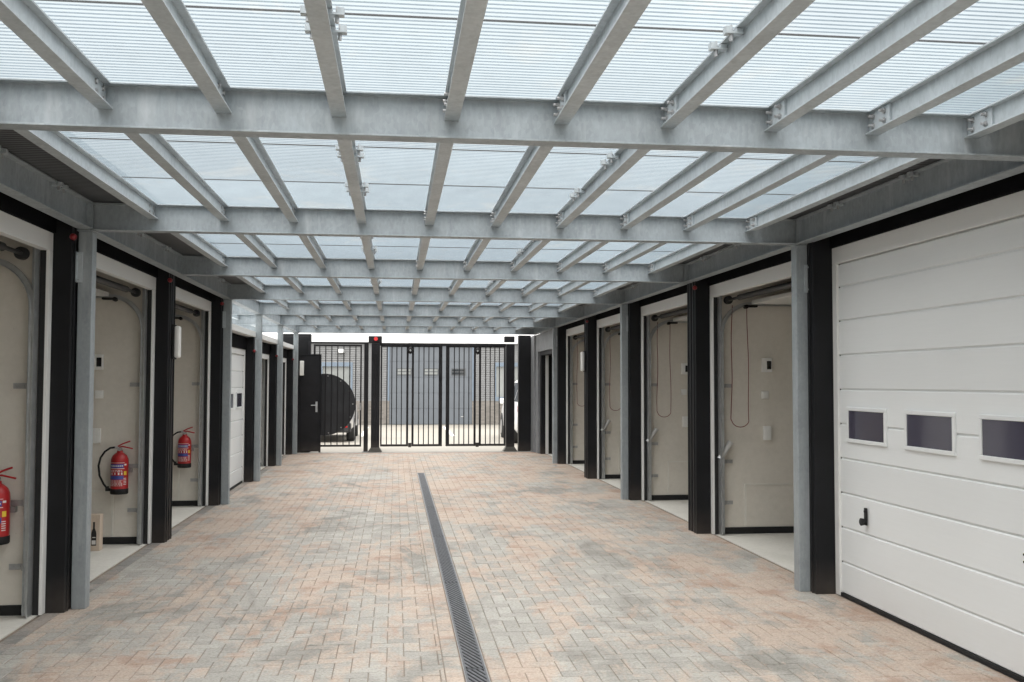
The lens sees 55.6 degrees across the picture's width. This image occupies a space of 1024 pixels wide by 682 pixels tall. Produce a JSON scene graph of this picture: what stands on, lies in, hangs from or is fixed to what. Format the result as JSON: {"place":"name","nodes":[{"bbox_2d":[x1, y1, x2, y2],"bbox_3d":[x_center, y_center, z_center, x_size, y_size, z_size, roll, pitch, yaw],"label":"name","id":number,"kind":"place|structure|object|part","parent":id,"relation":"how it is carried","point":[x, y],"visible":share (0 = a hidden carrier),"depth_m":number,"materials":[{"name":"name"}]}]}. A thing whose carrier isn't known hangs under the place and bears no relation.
{"place":"outdoors","nodes":[
{"label":"outdoors","id":0,"kind":"place"},
{"bbox_2d":[0,455,282,639],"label":"garage floor","id":1,"kind":"structure","parent":0,"point":[106,558],"depth_m":8.99,"materials":[{"name":"concrete"}]},
{"bbox_2d":[90,513,102,550],"bbox_3d":[-4.023,1.845,9.379,0.110,0.345,0.102,0,-2,-7],"label":"bottle box","id":2,"kind":"object","parent":1,"relation":"on","point":[96,531],"visible":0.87,"depth_m":9.34,"materials":[{"name":"beige cardboard"}]},
{"bbox_2d":[0,192,223,617],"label":"garage row","id":3,"kind":"object","parent":1,"relation":"on","point":[152,401],"visible":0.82,"depth_m":8.61,"materials":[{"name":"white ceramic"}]},
{"bbox_2d":[0,467,17,544],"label":"fire extinguisher","id":4,"kind":"object","parent":3,"relation":"attached to","point":[6,509],"visible":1,"depth_m":6.67,"materials":[{"name":"red metal"}]},
{"bbox_2d":[0,241,39,617],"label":"overhead door","id":5,"kind":"structure","parent":3,"relation":"in","point":[22,253],"depth_m":6.76,"materials":[{"name":"white metal"}]},
{"bbox_2d":[69,233,77,240],"bbox_3d":[-3.135,-0.745,6.939,0.049,0.049,0.049,0,-2,-7],"label":"alarm beacon","id":6,"kind":"object","parent":3,"relation":"attached to","point":[73,236],"visible":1,"depth_m":6.92,"materials":[{"name":"red plastic"}]},
{"bbox_2d":[93,428,100,442],"bbox_3d":[-4.166,0.949,9.730,0.085,0.150,0.038,0,-2,-7],"label":"wall socket","id":7,"kind":"object","parent":3,"relation":"attached to","point":[96,435],"depth_m":9.71,"materials":[{"name":"white plastic"}]},
{"bbox_2d":[94,354,103,369],"bbox_3d":[-4.163,0.212,9.759,0.108,0.155,0.044,0,-2,-7],"label":"control box","id":8,"kind":"object","parent":3,"relation":"attached to","point":[98,361],"visible":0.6,"depth_m":9.74,"materials":[{"name":"white plastic"}]},
{"bbox_2d":[95,390,103,397],"bbox_3d":[-4.145,0.537,9.752,0.080,0.080,0.036,0,-2,-7],"label":"light switch","id":9,"kind":"object","parent":3,"relation":"attached to","point":[99,393],"visible":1,"depth_m":9.74,"materials":[{"name":"white plastic"}]},
{"bbox_2d":[97,441,132,494],"bbox_3d":[-3.932,1.255,9.659,0.323,0.529,0.186,2,-3,-35],"label":"fire extinguisher","id":10,"kind":"object","parent":3,"relation":"attached to","point":[120,469],"visible":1,"depth_m":9.61,"materials":[{"name":"red metal"}]},
{"bbox_2d":[96,275,147,544],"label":"overhead door","id":11,"kind":"structure","parent":3,"relation":"in","point":[135,292],"depth_m":9.73,"materials":[{"name":"grey metal"}]},
{"bbox_2d":[171,324,180,358],"bbox_3d":[-3.502,0.009,10.146,0.070,0.360,0.150,0,-2,-7],"label":"wall lamp","id":12,"kind":"object","parent":3,"relation":"attached to","point":[176,341],"visible":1,"depth_m":10.09,"materials":[{"name":"white plastic"}]},
{"bbox_2d":[173,427,194,467],"bbox_3d":[-4.288,1.379,12.635,0.323,0.529,0.186,2,-3,-35],"label":"fire extinguisher","id":13,"kind":"object","parent":3,"relation":"attached to","point":[185,449],"visible":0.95,"depth_m":12.58,"materials":[{"name":"red metal"}]},
{"bbox_2d":[175,303,204,505],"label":"door track","id":14,"kind":"structure","parent":3,"relation":"in","point":[196,313],"depth_m":12.71,"materials":[{"name":"grey metal"}]},
{"bbox_2d":[230,324,293,489],"bbox_3d":[-7.584,1.122,17.300,6.360,2.450,9.094,0,-2,-7],"label":"garage row","id":15,"kind":"object","parent":1,"relation":"on","point":[242,410],"visible":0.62,"depth_m":15.86,"materials":[{"name":"white metal"}]},
{"bbox_2d":[230,354,243,489],"bbox_3d":[-4.223,1.206,14.470,0.055,2.052,2.544,0,-2,-7],"label":"overhead door","id":16,"kind":"structure","parent":15,"relation":"in","point":[236,430],"depth_m":15.12,"materials":[{"name":"white metal"}]},
{"bbox_2d":[261,359,264,465],"bbox_3d":[-6.210,1.340,18.485,2.922,2.100,0.100,0,-2,-7],"label":"overhead door","id":17,"kind":"structure","parent":15,"relation":"in","point":[263,373],"depth_m":18.65,"materials":[{"name":"white metal"}]},
{"bbox_2d":[262,285,537,369],"label":"sky","id":18,"kind":"structure","parent":0,"point":[350,285],"materials":[{"name":"white"}]},
{"bbox_2d":[297,425,531,453],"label":"forecourt","id":19,"kind":"structure","parent":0,"point":[443,448],"depth_m":26.75,"materials":[{"name":"beige concrete"}]},
{"bbox_2d":[283,334,311,430],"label":"end wall","id":20,"kind":"structure","parent":19,"relation":"on","point":[304,340],"depth_m":22.63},
{"bbox_2d":[308,342,368,451],"bbox_3d":[-4.037,1.300,22.646,1.415,2.560,0.160,0,-2,-7],"label":"fence panel","id":21,"kind":"object","parent":19,"relation":"on","point":[338,404],"visible":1,"depth_m":22.65,"materials":[{"name":"black paint"}]},
{"bbox_2d":[297,354,321,452],"bbox_3d":[-4.680,1.438,22.439,0.524,2.265,0.117,0,-2,-7],"label":"steel door","id":22,"kind":"structure","parent":21,"relation":"attached to","point":[309,414],"depth_m":22.43,"materials":[{"name":"black paint"}]},
{"bbox_2d":[300,360,304,375],"bbox_3d":[-4.849,0.629,22.429,0.110,0.360,0.085,0,-2,-7],"label":"wall lamp","id":23,"kind":"object","parent":22,"relation":"attached to","point":[302,365],"visible":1,"depth_m":22.39,"materials":[{"name":"white plastic"}]},
{"bbox_2d":[299,355,318,451],"bbox_3d":[-4.688,1.441,22.462,0.440,2.220,0.050,0,-2,-7],"label":"door leaf","id":24,"kind":"structure","parent":22,"relation":"in","point":[309,383],"depth_m":22.43,"materials":[{"name":"black paint"}]},
{"bbox_2d":[338,406,357,440],"bbox_3d":[-5.405,2.081,28.091,1.800,1.528,4.108,0,-2,-7],"label":"parked car","id":25,"kind":"object","parent":19,"relation":"on","point":[352,429],"visible":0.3,"depth_m":26.73,"materials":[{"name":"silver metal"}]},
{"bbox_2d":[368,336,516,451],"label":"folding gate","id":26,"kind":"structure","parent":19,"relation":"on","point":[509,393],"depth_m":22.92,"materials":[{"name":"black metal"}]},
{"bbox_2d":[500,380,517,442],"bbox_3d":[0.691,1.954,27.696,1.950,1.778,4.450,0,-2,-7],"label":"parked car","id":27,"kind":"object","parent":19,"relation":"on","point":[515,417],"visible":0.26,"depth_m":26.15,"materials":[{"name":"white paint"}]},
{"bbox_3d":[0.073,1.407,26.763,0.155,0.518,0.900,0,-2,-7],"label":"window","id":28,"kind":"part","parent":27,"relation":"part of","materials":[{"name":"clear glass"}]},
{"bbox_2d":[518,335,530,450],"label":"gate post","id":29,"kind":"structure","parent":19,"relation":"on","point":[524,392],"depth_m":23.07,"materials":[{"name":"black metal"}]},
{"bbox_2d":[389,424,498,424],"bbox_3d":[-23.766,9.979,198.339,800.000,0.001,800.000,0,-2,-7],"label":"ground","id":30,"kind":"structure","parent":0,"point":[444,424],"depth_m":38.23,"materials":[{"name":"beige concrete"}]},
{"bbox_2d":[263,334,517,424],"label":"workshop","id":31,"kind":"structure","parent":30,"relation":"on","point":[449,339],"depth_m":37.24,"materials":[{"name":"grey brick"}]},
{"bbox_2d":[321,362,352,388],"bbox_3d":[-6.662,1.808,36.859,1.200,2.002,0.095,0,-2,-7],"label":"window","id":32,"kind":"structure","parent":31,"relation":"in","point":[328,364],"depth_m":36.91,"materials":[{"name":"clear glass"}]},
{"bbox_2d":[389,346,471,423],"bbox_3d":[-3.113,1.652,37.308,3.168,3.094,0.100,0,-2,-7],"label":"workshop door","id":33,"kind":"structure","parent":31,"relation":"in","point":[404,349],"depth_m":37.27,"materials":[{"name":"grey paint"}]},
{"bbox_2d":[495,362,517,400],"bbox_3d":[0.016,1.583,37.668,1.410,1.492,0.095,0,-2,-7],"label":"window","id":34,"kind":"structure","parent":31,"relation":"in","point":[496,363],"depth_m":37.63,"materials":[{"name":"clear glass"}]},
{"bbox_2d":[0,452,1019,681],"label":"paving","id":35,"kind":"structure","parent":0,"point":[857,638],"depth_m":7.30,"materials":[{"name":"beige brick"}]},
{"bbox_2d":[417,473,490,681],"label":"drain channel","id":36,"kind":"object","parent":35,"relation":"on","point":[473,664],"visible":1,"depth_m":7.17,"materials":[{"name":"metal"}]},
{"bbox_2d":[0,0,1023,608],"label":"steel canopy","id":37,"kind":"object","parent":35,"relation":"on","point":[280,168],"visible":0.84,"depth_m":5.06,"materials":[{"name":"metal"}]},
{"bbox_2d":[548,454,793,571],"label":"garage floor","id":38,"kind":"structure","parent":0,"point":[777,548],"depth_m":10.11,"materials":[{"name":"concrete"}]},
{"bbox_2d":[531,172,1023,681],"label":"garage row","id":39,"kind":"object","parent":38,"relation":"on","point":[917,414],"visible":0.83,"depth_m":7.12,"materials":[{"name":"white metal"}]},
{"bbox_2d":[570,334,583,463],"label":"overhead door","id":40,"kind":"structure","parent":39,"relation":"in","point":[575,337],"depth_m":19.37,"materials":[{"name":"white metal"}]},
{"bbox_2d":[580,351,585,371],"bbox_3d":[1.224,0.354,16.746,0.070,0.360,0.150,0,-2,-7],"label":"wall lamp","id":41,"kind":"object","parent":39,"relation":"attached to","point":[583,361],"visible":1,"depth_m":16.69,"materials":[{"name":"white plastic"}]},
{"bbox_2d":[601,419,610,431],"bbox_3d":[1.582,1.429,16.420,0.179,0.218,0.092,0,-2,-7],"label":"wall tube","id":42,"kind":"object","parent":39,"relation":"attached to","point":[608,421],"depth_m":16.38,"materials":[{"name":"grey metal"}]},
{"bbox_2d":[601,325,619,478],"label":"overhead door","id":43,"kind":"structure","parent":39,"relation":"in","point":[607,329],"depth_m":16.40,"materials":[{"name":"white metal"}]},
{"bbox_2d":[609,354,617,410],"bbox_3d":[1.752,0.523,16.454,0.212,1.319,0.008,0,-2,-7],"label":"pull cord","id":44,"kind":"object","parent":39,"relation":"hanging from","point":[609,382],"visible":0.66,"depth_m":16.43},
{"bbox_2d":[646,428,657,442],"bbox_3d":[1.939,1.304,13.444,0.179,0.218,0.092,0,-2,-7],"label":"wall tube","id":45,"kind":"object","parent":39,"relation":"attached to","point":[654,432],"depth_m":13.41,"materials":[{"name":"grey metal"}]},
{"bbox_2d":[656,322,670,416],"bbox_3d":[2.106,0.398,13.478,0.211,1.319,0.008,0,-2,-7],"label":"pull cord","id":46,"kind":"object","parent":39,"relation":"hanging from","point":[657,369],"visible":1,"depth_m":13.47,"materials":[{"name":"brown plastic"}]},
{"bbox_2d":[647,308,686,500],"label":"overhead door","id":47,"kind":"structure","parent":39,"relation":"in","point":[683,319],"depth_m":13.42,"materials":[{"name":"grey metal"}]},
{"bbox_2d":[681,389,686,394],"bbox_3d":[2.399,0.713,13.552,0.080,0.080,0.036,0,-2,-7],"label":"light switch","id":48,"kind":"object","parent":39,"relation":"attached to","point":[683,391],"visible":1,"depth_m":13.54,"materials":[{"name":"white plastic"}]},
{"bbox_2d":[681,363,687,373],"bbox_3d":[2.421,0.388,13.564,0.108,0.155,0.044,0,-2,-7],"label":"control box","id":49,"kind":"object","parent":39,"relation":"attached to","point":[684,368],"visible":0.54,"depth_m":13.54,"materials":[{"name":"white plastic"}]},
{"bbox_2d":[682,416,687,426],"bbox_3d":[2.418,1.126,13.536,0.085,0.150,0.038,0,-2,-7],"label":"wall socket","id":50,"kind":"object","parent":39,"relation":"attached to","point":[684,421],"depth_m":13.52,"materials":[{"name":"white plastic"}]},
{"bbox_2d":[717,440,732,460],"bbox_3d":[2.295,1.180,10.468,0.179,0.218,0.092,0,-2,-7],"label":"wall tube","id":51,"kind":"object","parent":39,"relation":"attached to","point":[728,445],"depth_m":10.43,"materials":[{"name":"grey metal"}]},
{"bbox_2d":[731,305,748,426],"bbox_3d":[2.461,0.274,10.502,0.210,1.319,0.008,0,-2,-7],"label":"pull cord","id":52,"kind":"object","parent":39,"relation":"hanging from","point":[748,370],"visible":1,"depth_m":10.50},
{"bbox_2d":[717,281,791,534],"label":"overhead door","id":53,"kind":"structure","parent":39,"relation":"in","point":[785,299],"depth_m":10.43,"materials":[{"name":"white metal"}]},
{"bbox_2d":[761,391,768,398],"bbox_3d":[2.756,0.588,10.576,0.080,0.080,0.036,0,-2,-7],"label":"light switch","id":54,"kind":"object","parent":39,"relation":"attached to","point":[764,394],"visible":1,"depth_m":10.56,"materials":[{"name":"white plastic"}]},
{"bbox_2d":[761,358,771,371],"bbox_3d":[2.777,0.264,10.588,0.108,0.155,0.044,0,-2,-7],"label":"control box","id":55,"kind":"object","parent":39,"relation":"attached to","point":[766,364],"visible":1,"depth_m":10.57,"materials":[{"name":"white plastic"}]},
{"bbox_2d":[763,426,770,439],"bbox_3d":[2.775,1.001,10.559,0.085,0.150,0.038,0,-2,-7],"label":"wall socket","id":56,"kind":"object","parent":39,"relation":"attached to","point":[766,432],"depth_m":10.54,"materials":[{"name":"white plastic"}]},
{"bbox_2d":[838,216,1023,681],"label":"overhead door","id":57,"kind":"structure","parent":39,"relation":"in","point":[931,333],"depth_m":6.13,"materials":[{"name":"white metal"}]}
]}

